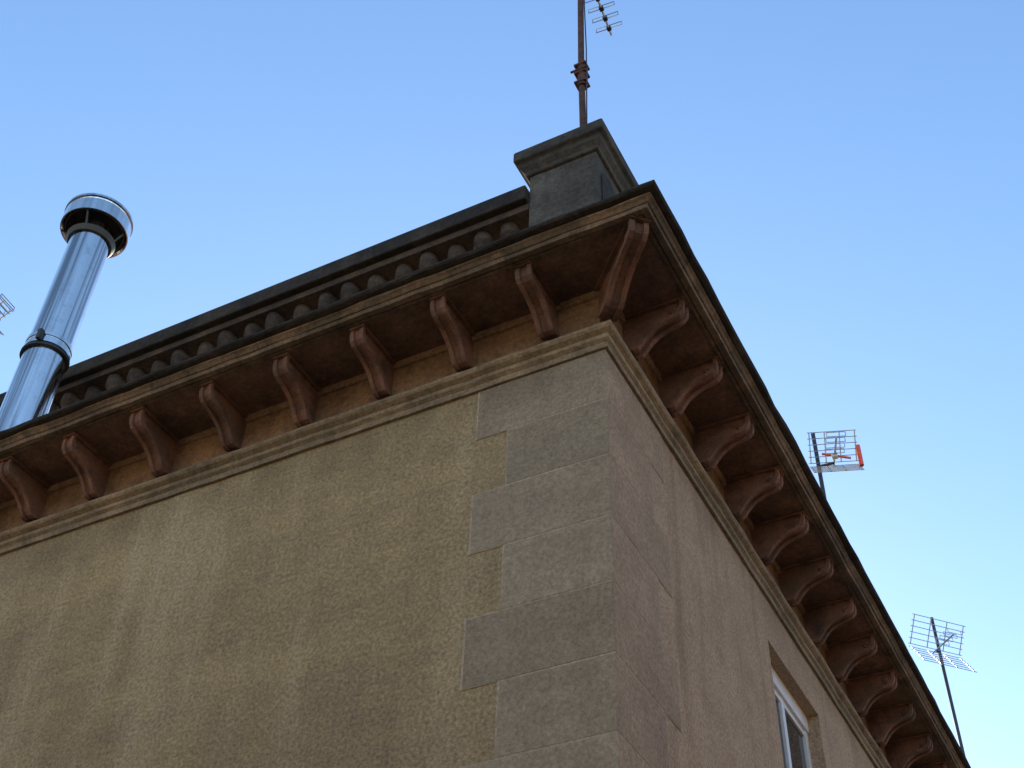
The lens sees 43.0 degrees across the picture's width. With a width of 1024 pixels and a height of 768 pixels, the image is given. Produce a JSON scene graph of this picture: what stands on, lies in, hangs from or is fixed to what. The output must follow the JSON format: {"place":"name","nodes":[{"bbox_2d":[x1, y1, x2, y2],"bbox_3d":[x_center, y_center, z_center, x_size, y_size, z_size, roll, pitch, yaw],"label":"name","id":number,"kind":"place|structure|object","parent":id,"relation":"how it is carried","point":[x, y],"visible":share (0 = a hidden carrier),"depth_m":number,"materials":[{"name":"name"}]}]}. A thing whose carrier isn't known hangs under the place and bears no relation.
{"place":"outdoors","nodes":[
{"label":"outdoors","id":0,"kind":"place"},
{"bbox_2d":[0,0,1023,767],"label":"sky","id":1,"kind":"structure","parent":0,"point":[845,178],"materials":[{"name":"blue"}]},
{"bbox_2d":[774,688,803,735],"bbox_3d":[2.079,2.475,10.128,0.050,0.050,1.100,-19,-48,20],"label":"window up head rail","id":2,"kind":"object","parent":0,"point":[793,719],"depth_m":10.26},
{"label":"pavement","id":3,"kind":"structure","parent":0,"visible":0},
{"bbox_2d":[0,393,506,767],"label":"wall","id":4,"kind":"structure","parent":3,"relation":"on","point":[315,607],"depth_m":8.21,"materials":[{"name":"paint"}]},
{"bbox_2d":[0,455,49,522],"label":"bracket","id":5,"kind":"object","parent":4,"relation":"attached to","point":[25,485],"visible":0.98,"depth_m":10.03,"materials":[{"name":"wood"}]},
{"bbox_2d":[349,323,395,399],"bbox_3d":[-0.962,-0.147,8.939,0.120,0.358,0.458,-19,-47,21],"label":"bracket","id":6,"kind":"object","parent":4,"relation":"attached to","point":[376,359],"visible":0.98,"depth_m":8.92,"materials":[{"name":"wood"}]},
{"bbox_2d":[0,320,890,767],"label":"moulding","id":7,"kind":"object","parent":4,"relation":"attached to","point":[606,336],"visible":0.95,"depth_m":9.19,"materials":[{"name":"stone"}]},
{"bbox_2d":[429,292,475,371],"bbox_3d":[-0.400,-0.340,8.716,0.123,0.368,0.458,-19,-48,20],"label":"bracket","id":8,"kind":"object","parent":4,"relation":"attached to","point":[458,333],"visible":1,"depth_m":8.69,"materials":[{"name":"wood"}]},
{"bbox_2d":[513,260,559,340],"bbox_3d":[0.168,-0.537,8.498,0.129,0.354,0.458,-19,-48,21],"label":"bracket","id":9,"kind":"object","parent":4,"relation":"attached to","point":[541,299],"visible":1,"depth_m":8.47,"materials":[{"name":"wood"}]},
{"bbox_2d":[462,580,615,688],"bbox_3d":[0.139,1.356,7.017,0.907,0.443,0.009,-19,-48,20],"label":"quoin","id":10,"kind":"object","parent":4,"relation":"attached to","point":[568,627],"visible":1,"depth_m":7.00,"materials":[{"name":"stone"}]},
{"bbox_2d":[460,580,614,690],"bbox_3d":[0.132,1.359,7.020,0.916,0.451,0.005,-19,-48,20],"label":"mortar","id":11,"kind":"object","parent":10,"relation":"attached to","point":[462,662],"visible":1,"depth_m":7.09,"materials":[{"name":"grey concrete"}]},
{"bbox_2d":[470,454,610,553],"bbox_3d":[0.161,0.707,7.644,0.913,0.443,0.009,-19,-48,20],"label":"quoin","id":12,"kind":"object","parent":4,"relation":"attached to","point":[554,500],"visible":1,"depth_m":7.63,"materials":[{"name":"grey stone"}]},
{"bbox_2d":[468,453,610,555],"bbox_3d":[0.156,0.709,7.646,0.916,0.451,0.005,-19,-48,20],"label":"mortar","id":13,"kind":"object","parent":12,"relation":"attached to","point":[469,554],"visible":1,"depth_m":7.68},
{"bbox_2d":[461,732,619,767],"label":"quoin","id":14,"kind":"object","parent":4,"relation":"attached to","point":[601,751],"visible":1,"depth_m":6.42,"materials":[{"name":"grey stone"}]},
{"bbox_2d":[457,731,617,767],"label":"mortar","id":15,"kind":"object","parent":14,"relation":"attached to","point":[538,749],"visible":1,"depth_m":6.54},
{"bbox_2d":[477,350,607,438],"bbox_3d":[0.186,0.069,8.260,0.913,0.413,0.009,-19,-48,20],"label":"quoin","id":16,"kind":"object","parent":4,"relation":"attached to","point":[552,391],"visible":1,"depth_m":8.25,"materials":[{"name":"beige stone"}]},
{"bbox_2d":[475,350,606,440],"bbox_3d":[0.181,0.071,8.262,0.916,0.421,0.005,-19,-48,20],"label":"mortar","id":17,"kind":"object","parent":16,"relation":"attached to","point":[476,439],"visible":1,"depth_m":8.31,"materials":[{"name":"beige concrete"}]},
{"bbox_2d":[501,514,613,608],"bbox_3d":[0.250,0.998,7.291,0.685,0.443,0.009,-19,-48,20],"label":"quoin","id":18,"kind":"object","parent":4,"relation":"attached to","point":[569,558],"visible":1,"depth_m":7.28,"materials":[{"name":"grey stone"}]},
{"bbox_2d":[500,514,612,609],"bbox_3d":[0.245,1.000,7.293,0.687,0.451,0.005,-19,-48,20],"label":"mortar","id":19,"kind":"object","parent":18,"relation":"attached to","point":[541,598],"visible":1,"depth_m":7.37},
{"bbox_2d":[506,398,608,483],"bbox_3d":[0.274,0.349,7.918,0.687,0.443,0.009,-19,-48,20],"label":"quoin","id":20,"kind":"object","parent":4,"relation":"attached to","point":[563,439],"visible":1,"depth_m":7.91,"materials":[{"name":"beige stone"}]},
{"bbox_2d":[505,398,607,484],"bbox_3d":[0.270,0.350,7.920,0.687,0.451,0.005,-19,-48,20],"label":"mortar","id":21,"kind":"object","parent":20,"relation":"attached to","point":[548,471],"visible":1,"depth_m":7.98,"materials":[{"name":"beige concrete"}]},
{"bbox_2d":[594,215,650,321],"bbox_3d":[0.703,-0.723,8.281,0.143,0.354,0.664,13,-45,-11],"label":"bracket","id":22,"kind":"object","parent":4,"relation":"attached to","point":[613,282],"visible":1,"depth_m":8.26,"materials":[{"name":"wood"}]},
{"bbox_2d":[609,401,653,517],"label":"mortar","id":23,"kind":"object","parent":4,"relation":"attached to","point":[630,484],"visible":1,"depth_m":8.00,"materials":[{"name":"grey concrete"}]},
{"bbox_2d":[612,517,661,641],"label":"quoin","id":24,"kind":"object","parent":4,"relation":"attached to","point":[635,579],"visible":1,"depth_m":7.37,"materials":[{"name":"grey stone"}]},
{"bbox_2d":[612,516,661,642],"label":"mortar","id":25,"kind":"object","parent":4,"relation":"attached to","point":[634,607],"visible":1,"depth_m":7.41,"materials":[{"name":"grey concrete"}]},
{"bbox_2d":[610,402,664,483],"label":"mortar","id":26,"kind":"object","parent":4,"relation":"attached to","point":[646,456],"visible":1,"depth_m":8.43,"materials":[{"name":"beige concrete"}]},
{"bbox_2d":[616,654,668,767],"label":"quoin","id":27,"kind":"object","parent":4,"relation":"attached to","point":[642,726],"visible":1,"depth_m":6.74,"materials":[{"name":"stone"}]},
{"bbox_2d":[615,652,669,767],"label":"mortar","id":28,"kind":"object","parent":4,"relation":"attached to","point":[666,721],"visible":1,"depth_m":6.85,"materials":[{"name":"grey concrete"}]},
{"bbox_2d":[651,437,874,767],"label":"wall","id":29,"kind":"structure","parent":3,"relation":"on","point":[727,642],"depth_m":8.75,"materials":[{"name":"beige paint"}]},
{"bbox_2d":[0,291,886,759],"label":"frieze","id":30,"kind":"object","parent":29,"relation":"attached to","point":[508,337],"visible":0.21,"depth_m":9.30,"materials":[{"name":"paint"}]},
{"bbox_2d":[61,431,111,500],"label":"bracket","id":31,"kind":"object","parent":30,"relation":"attached to","point":[89,463],"visible":0.98,"depth_m":9.81,"materials":[{"name":"wood"}]},
{"bbox_2d":[129,406,178,477],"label":"bracket","id":32,"kind":"object","parent":30,"relation":"attached to","point":[156,437],"visible":1,"depth_m":9.58,"materials":[{"name":"wood"}]},
{"bbox_2d":[199,380,247,451],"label":"bracket","id":33,"kind":"object","parent":30,"relation":"attached to","point":[226,412],"visible":1,"depth_m":9.36,"materials":[{"name":"wood"}]},
{"bbox_2d":[272,352,320,427],"bbox_3d":[-1.527,0.051,9.155,0.130,0.379,0.458,-18,-47,20],"label":"bracket","id":34,"kind":"object","parent":30,"relation":"attached to","point":[301,389],"visible":1,"depth_m":9.13,"materials":[{"name":"wood"}]},
{"bbox_2d":[622,295,689,360],"bbox_3d":[0.958,-0.369,8.629,0.458,0.375,0.121,-18,-48,19],"label":"bracket","id":35,"kind":"object","parent":30,"relation":"attached to","point":[645,330],"visible":0.95,"depth_m":8.62,"materials":[{"name":"wood"}]},
{"bbox_2d":[659,355,723,417],"bbox_3d":[1.247,0.018,9.030,0.458,0.358,0.129,-20,-48,21],"label":"bracket","id":36,"kind":"object","parent":30,"relation":"attached to","point":[681,388],"visible":0.98,"depth_m":9.02,"materials":[{"name":"wood"}]},
{"bbox_2d":[692,412,754,471],"bbox_3d":[1.539,0.420,9.430,0.458,0.362,0.131,-18,-48,20],"label":"bracket","id":37,"kind":"object","parent":30,"relation":"attached to","point":[713,443],"visible":0.95,"depth_m":9.42,"materials":[{"name":"wood"}]},
{"bbox_2d":[723,465,783,522],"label":"bracket","id":38,"kind":"object","parent":30,"relation":"attached to","point":[744,494],"visible":0.98,"depth_m":9.82,"materials":[{"name":"wood"}]},
{"bbox_2d":[751,510,809,565],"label":"bracket","id":39,"kind":"object","parent":30,"relation":"attached to","point":[772,538],"visible":0.96,"depth_m":10.21,"materials":[{"name":"wood"}]},
{"bbox_2d":[778,555,833,606],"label":"bracket","id":40,"kind":"object","parent":30,"relation":"attached to","point":[798,581],"visible":0.96,"depth_m":10.62,"materials":[{"name":"wood"}]},
{"bbox_2d":[802,596,856,647],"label":"bracket","id":41,"kind":"object","parent":30,"relation":"attached to","point":[822,621],"visible":0.96,"depth_m":11.03,"materials":[{"name":"wood"}]},
{"bbox_2d":[825,633,877,682],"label":"bracket","id":42,"kind":"object","parent":30,"relation":"attached to","point":[844,658],"visible":0.98,"depth_m":11.42,"materials":[{"name":"wood"}]},
{"bbox_2d":[846,669,896,716],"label":"bracket","id":43,"kind":"object","parent":30,"relation":"attached to","point":[865,692],"visible":0.96,"depth_m":11.82,"materials":[{"name":"wood"}]},
{"bbox_2d":[0,214,951,767],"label":"soffit","id":44,"kind":"structure","parent":29,"relation":"attached to","point":[568,272],"depth_m":9.29,"materials":[{"name":"paint"}]},
{"bbox_2d":[0,214,952,767],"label":"soffit fillet","id":45,"kind":"object","parent":44,"relation":"attached to","point":[694,310],"visible":1,"depth_m":9.22,"materials":[{"name":"brown stone"}]},
{"bbox_2d":[0,192,964,767],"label":"cornice fascia","id":46,"kind":"structure","parent":44,"relation":"attached to","point":[646,206],"depth_m":9.11,"materials":[{"name":"brown stone"}]},
{"bbox_2d":[0,180,970,767],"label":"cornice lip","id":47,"kind":"object","parent":46,"relation":"attached to","point":[468,256],"visible":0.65,"depth_m":9.10,"materials":[{"name":"brown stone"}]},
{"bbox_3d":[-0.008,6.146,15.861,10.220,0.030,17.020,-19,-48,20],"label":"roof terrace","id":48,"kind":"object","parent":46,"relation":"on","visible":0},
{"bbox_2d":[0,293,14,334],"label":"television antenna","id":49,"kind":"object","parent":48,"relation":"on","point":[8,306],"visible":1,"depth_m":15.30,"materials":[{"name":"metal"}]},
{"bbox_2d":[0,193,133,430],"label":"chimney flue","id":50,"kind":"object","parent":48,"relation":"on","point":[96,229],"visible":0.92,"depth_m":11.28,"materials":[{"name":"silver metal"}]},
{"bbox_2d":[529,152,618,226],"bbox_3d":[0.498,-1.072,9.677,0.560,1.200,0.560,-19,-48,20],"label":"pedestal body","id":51,"kind":"object","parent":48,"relation":"on","point":[573,185],"visible":0.28,"depth_m":9.70,"materials":[{"name":"grey stone"}]},
{"bbox_2d":[513,118,638,192],"bbox_3d":[0.519,-1.604,10.190,0.760,0.300,0.760,-19,-48,20],"label":"pedestal cap","id":52,"kind":"object","parent":51,"relation":"on","point":[566,147],"visible":0.56,"depth_m":9.95,"materials":[{"name":"grey stone"}]},
{"bbox_2d":[570,0,621,125],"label":"television antenna","id":53,"kind":"object","parent":51,"relation":"on","point":[581,74],"visible":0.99,"depth_m":11.18,"materials":[{"name":"metal"}]},
{"bbox_2d":[601,173,613,199],"bbox_3d":[0.716,-1.351,9.652,0.009,0.580,0.220,-19,-48,20],"label":"pedestal niche","id":54,"kind":"object","parent":51,"relation":"attached to","point":[607,189],"visible":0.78,"depth_m":9.72,"materials":[{"name":"grey stone"}]},
{"bbox_2d":[807,430,864,498],"bbox_3d":[4.164,2.340,15.504,0.668,5.220,0.616,-4,-44,6],"label":"television antenna","id":55,"kind":"object","parent":48,"relation":"on","point":[825,467],"visible":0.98,"depth_m":16.99,"materials":[{"name":"metal"}]},
{"bbox_2d":[909,613,975,755],"bbox_3d":[6.923,5.807,19.451,1.000,5.860,0.616,15,-45,-13],"label":"television antenna","id":56,"kind":"object","parent":48,"relation":"on","point":[938,650],"visible":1,"depth_m":21.02,"materials":[{"name":"metal"}]},
{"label":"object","id":57,"kind":"object","parent":48,"relation":"on","visible":0},
{"bbox_2d":[49,401,58,412],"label":"baluster","id":58,"kind":"object","parent":57,"relation":"on","point":[54,406],"visible":0.04,"depth_m":11.38,"materials":[{"name":"stone"}]},
{"bbox_2d":[60,392,79,407],"bbox_3d":[-3.864,0.489,11.020,0.190,1.020,0.190,16,-46,-14],"label":"baluster","id":59,"kind":"object","parent":57,"relation":"on","point":[68,398],"visible":0.19,"depth_m":11.28,"materials":[{"name":"stone"}]},
{"bbox_2d":[85,385,103,398],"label":"baluster","id":60,"kind":"object","parent":57,"relation":"on","point":[92,390],"visible":0.12,"depth_m":11.22,"materials":[{"name":"stone"}]},
{"bbox_2d":[105,374,124,389],"bbox_3d":[-3.422,0.335,10.843,0.190,1.020,0.190,-9,-44,12],"label":"baluster","id":61,"kind":"object","parent":57,"relation":"on","point":[113,380],"visible":0.15,"depth_m":11.10,"materials":[{"name":"stone"}]},
{"bbox_2d":[126,367,145,381],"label":"baluster","id":62,"kind":"object","parent":57,"relation":"on","point":[134,373],"visible":0.13,"depth_m":11.04,"materials":[{"name":"stone"}]},
{"bbox_2d":[150,360,169,372],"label":"baluster","id":63,"kind":"object","parent":57,"relation":"on","point":[158,364],"visible":0.14,"depth_m":10.97,"materials":[{"name":"stone"}]},
{"bbox_2d":[170,349,189,364],"bbox_3d":[-2.791,0.125,10.600,0.190,1.020,0.190,14,-46,-13],"label":"baluster","id":64,"kind":"object","parent":57,"relation":"on","point":[179,355],"visible":0.14,"depth_m":10.87,"materials":[{"name":"stone"}]},
{"bbox_2d":[197,341,216,354],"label":"baluster","id":65,"kind":"object","parent":57,"relation":"on","point":[204,346],"visible":0.17,"depth_m":10.79,"materials":[{"name":"stone"}]},
{"bbox_2d":[217,330,236,345],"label":"baluster","id":66,"kind":"object","parent":57,"relation":"on","point":[225,336],"visible":0.2,"depth_m":10.69,"materials":[{"name":"stone"}]},
{"bbox_2d":[244,322,263,336],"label":"baluster","id":67,"kind":"object","parent":57,"relation":"on","point":[252,328],"visible":0.14,"depth_m":10.62,"materials":[{"name":"stone"}]},
{"bbox_2d":[265,312,284,328],"bbox_3d":[-1.944,-0.166,10.266,0.190,1.020,0.190,5,-43,-3],"label":"baluster","id":68,"kind":"object","parent":57,"relation":"on","point":[274,318],"visible":0.18,"depth_m":10.53,"materials":[{"name":"stone"}]},
{"bbox_2d":[293,304,312,317],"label":"baluster","id":69,"kind":"object","parent":57,"relation":"on","point":[300,309],"visible":0.14,"depth_m":10.46,"materials":[{"name":"stone"}]},
{"bbox_2d":[317,292,337,307],"bbox_3d":[-1.499,-0.313,10.095,0.190,1.020,0.190,-10,-45,14],"label":"baluster","id":70,"kind":"object","parent":57,"relation":"on","point":[326,298],"visible":0.17,"depth_m":10.36,"materials":[{"name":"stone"}]},
{"bbox_2d":[340,282,359,298],"bbox_3d":[-1.294,-0.388,10.009,0.190,1.020,0.190,-19,-47,19],"label":"baluster","id":71,"kind":"object","parent":57,"relation":"on","point":[349,288],"visible":0.15,"depth_m":10.27,"materials":[{"name":"stone"}]},
{"bbox_2d":[367,274,386,288],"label":"baluster","id":72,"kind":"object","parent":57,"relation":"on","point":[375,280],"visible":0.09,"depth_m":10.21,"materials":[{"name":"stone"}]},
{"bbox_2d":[395,263,414,278],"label":"baluster","id":73,"kind":"object","parent":57,"relation":"on","point":[403,269],"visible":0.12,"depth_m":10.12,"materials":[{"name":"stone"}]},
{"bbox_2d":[419,252,438,268],"bbox_3d":[-0.656,-0.602,9.762,0.190,1.020,0.190,-2,-44,4],"label":"baluster","id":74,"kind":"object","parent":57,"relation":"on","point":[428,258],"visible":0.17,"depth_m":10.02,"materials":[{"name":"stone"}]},
{"bbox_2d":[447,244,466,258],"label":"baluster","id":75,"kind":"object","parent":57,"relation":"on","point":[455,250],"visible":0.16,"depth_m":9.96,"materials":[{"name":"stone"}]},
{"bbox_2d":[53,204,528,408],"bbox_3d":[-3.821,0.089,11.389,9.000,0.070,0.220,-19,-48,20],"label":"balustrade","id":76,"kind":"object","parent":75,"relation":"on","point":[386,268],"visible":0.47,"depth_m":10.47,"materials":[{"name":"stone"}]},
{"bbox_2d":[0,185,529,406],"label":"balustrade rail","id":77,"kind":"object","parent":76,"relation":"on","point":[427,233],"visible":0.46,"depth_m":10.48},
{"bbox_2d":[473,231,492,248],"bbox_3d":[-0.233,-0.745,9.598,0.190,1.020,0.190,17,-45,-14],"label":"baluster","id":78,"kind":"object","parent":57,"relation":"on","point":[481,238],"visible":0.14,"depth_m":9.86,"materials":[{"name":"stone"}]},
{"bbox_2d":[500,222,519,237],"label":"baluster","id":79,"kind":"object","parent":57,"relation":"on","point":[507,228],"visible":0.12,"depth_m":9.79,"materials":[{"name":"stone"}]},
{"bbox_2d":[495,653,618,757],"bbox_3d":[0.225,1.647,6.665,0.685,0.443,0.009,-19,-48,20],"label":"quoin","id":80,"kind":"object","parent":29,"relation":"attached to","point":[561,704],"visible":1,"depth_m":6.65,"materials":[{"name":"stone"}]},
{"bbox_2d":[494,652,617,758],"bbox_3d":[0.221,1.649,6.667,0.687,0.451,0.005,-19,-48,20],"label":"mortar","id":81,"kind":"object","parent":80,"relation":"attached to","point":[497,698],"visible":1,"depth_m":6.75,"materials":[{"name":"grey concrete"}]},
{"bbox_2d":[608,400,653,516],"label":"quoin","id":82,"kind":"object","parent":29,"relation":"attached to","point":[629,457],"visible":1,"depth_m":8.00,"materials":[{"name":"beige stone"}]},
{"bbox_2d":[619,734,649,767],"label":"quoin","id":83,"kind":"object","parent":29,"relation":"attached to","point":[629,757],"visible":1,"depth_m":6.42,"materials":[{"name":"brown stone"}]},
{"bbox_2d":[606,351,663,481],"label":"quoin","id":84,"kind":"object","parent":29,"relation":"attached to","point":[631,412],"visible":1,"depth_m":8.37,"materials":[{"name":"beige stone"}]},
{"bbox_2d":[610,456,671,595],"bbox_3d":[0.771,0.856,7.774,0.007,0.443,0.901,-19,-48,20],"label":"quoin","id":85,"kind":"object","parent":29,"relation":"attached to","point":[638,524],"visible":1,"depth_m":7.75,"materials":[{"name":"grey stone"}]},
{"bbox_2d":[613,467,672,598],"bbox_3d":[0.772,0.859,7.777,0.004,0.451,0.912,-19,-48,20],"label":"mortar","id":86,"kind":"object","parent":29,"relation":"attached to","point":[648,565],"visible":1,"depth_m":7.82,"materials":[{"name":"grey concrete"}]},
{"bbox_2d":[614,582,681,730],"bbox_3d":[0.747,1.505,7.148,0.007,0.443,0.901,-19,-48,20],"label":"quoin","id":87,"kind":"object","parent":29,"relation":"attached to","point":[645,656],"visible":1,"depth_m":7.13,"materials":[{"name":"grey stone"}]},
{"bbox_2d":[615,583,681,732],"bbox_3d":[0.748,1.508,7.151,0.004,0.451,0.912,-19,-48,20],"label":"mortar","id":88,"kind":"object","parent":29,"relation":"attached to","point":[651,695],"visible":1,"depth_m":7.19,"materials":[{"name":"grey concrete"}]},
{"bbox_2d":[771,666,808,732],"bbox_3d":[2.092,2.403,10.190,0.075,0.140,1.220,-19,-48,20],"label":"roller shutter box","id":89,"kind":"object","parent":29,"relation":"attached to","point":[783,692],"visible":0.42,"depth_m":10.27,"materials":[{"name":"white plastic"}]},
{"bbox_2d":[775,698,806,767],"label":"window pane","id":90,"kind":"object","parent":29,"relation":"attached to","point":[797,752],"depth_m":10.13,"materials":[{"name":"glass"}]},
{"bbox_2d":[778,696,791,767],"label":"window frame","id":91,"kind":"object","parent":90,"relation":"attached to","point":[785,736],"depth_m":9.90,"materials":[{"name":"white paint"}]},
{"bbox_2d":[802,730,811,767],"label":"window frame","id":92,"kind":"object","parent":29,"relation":"attached to","point":[807,751],"depth_m":10.37,"materials":[{"name":"white paint"}]},
{"bbox_2d":[866,701,915,746],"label":"bracket","id":93,"kind":"object","parent":29,"relation":"attached to","point":[884,724],"visible":0.94,"depth_m":12.23,"materials":[{"name":"wood"}]},
{"bbox_2d":[885,733,932,767],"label":"bracket","id":94,"kind":"object","parent":29,"relation":"attached to","point":[906,752],"visible":0.99,"depth_m":12.63,"materials":[{"name":"wood"}]},
{"bbox_2d":[912,760,948,767],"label":"bracket","id":95,"kind":"object","parent":29,"relation":"attached to","point":[942,764],"visible":1,"depth_m":13.05,"materials":[{"name":"wood"}]}
]}

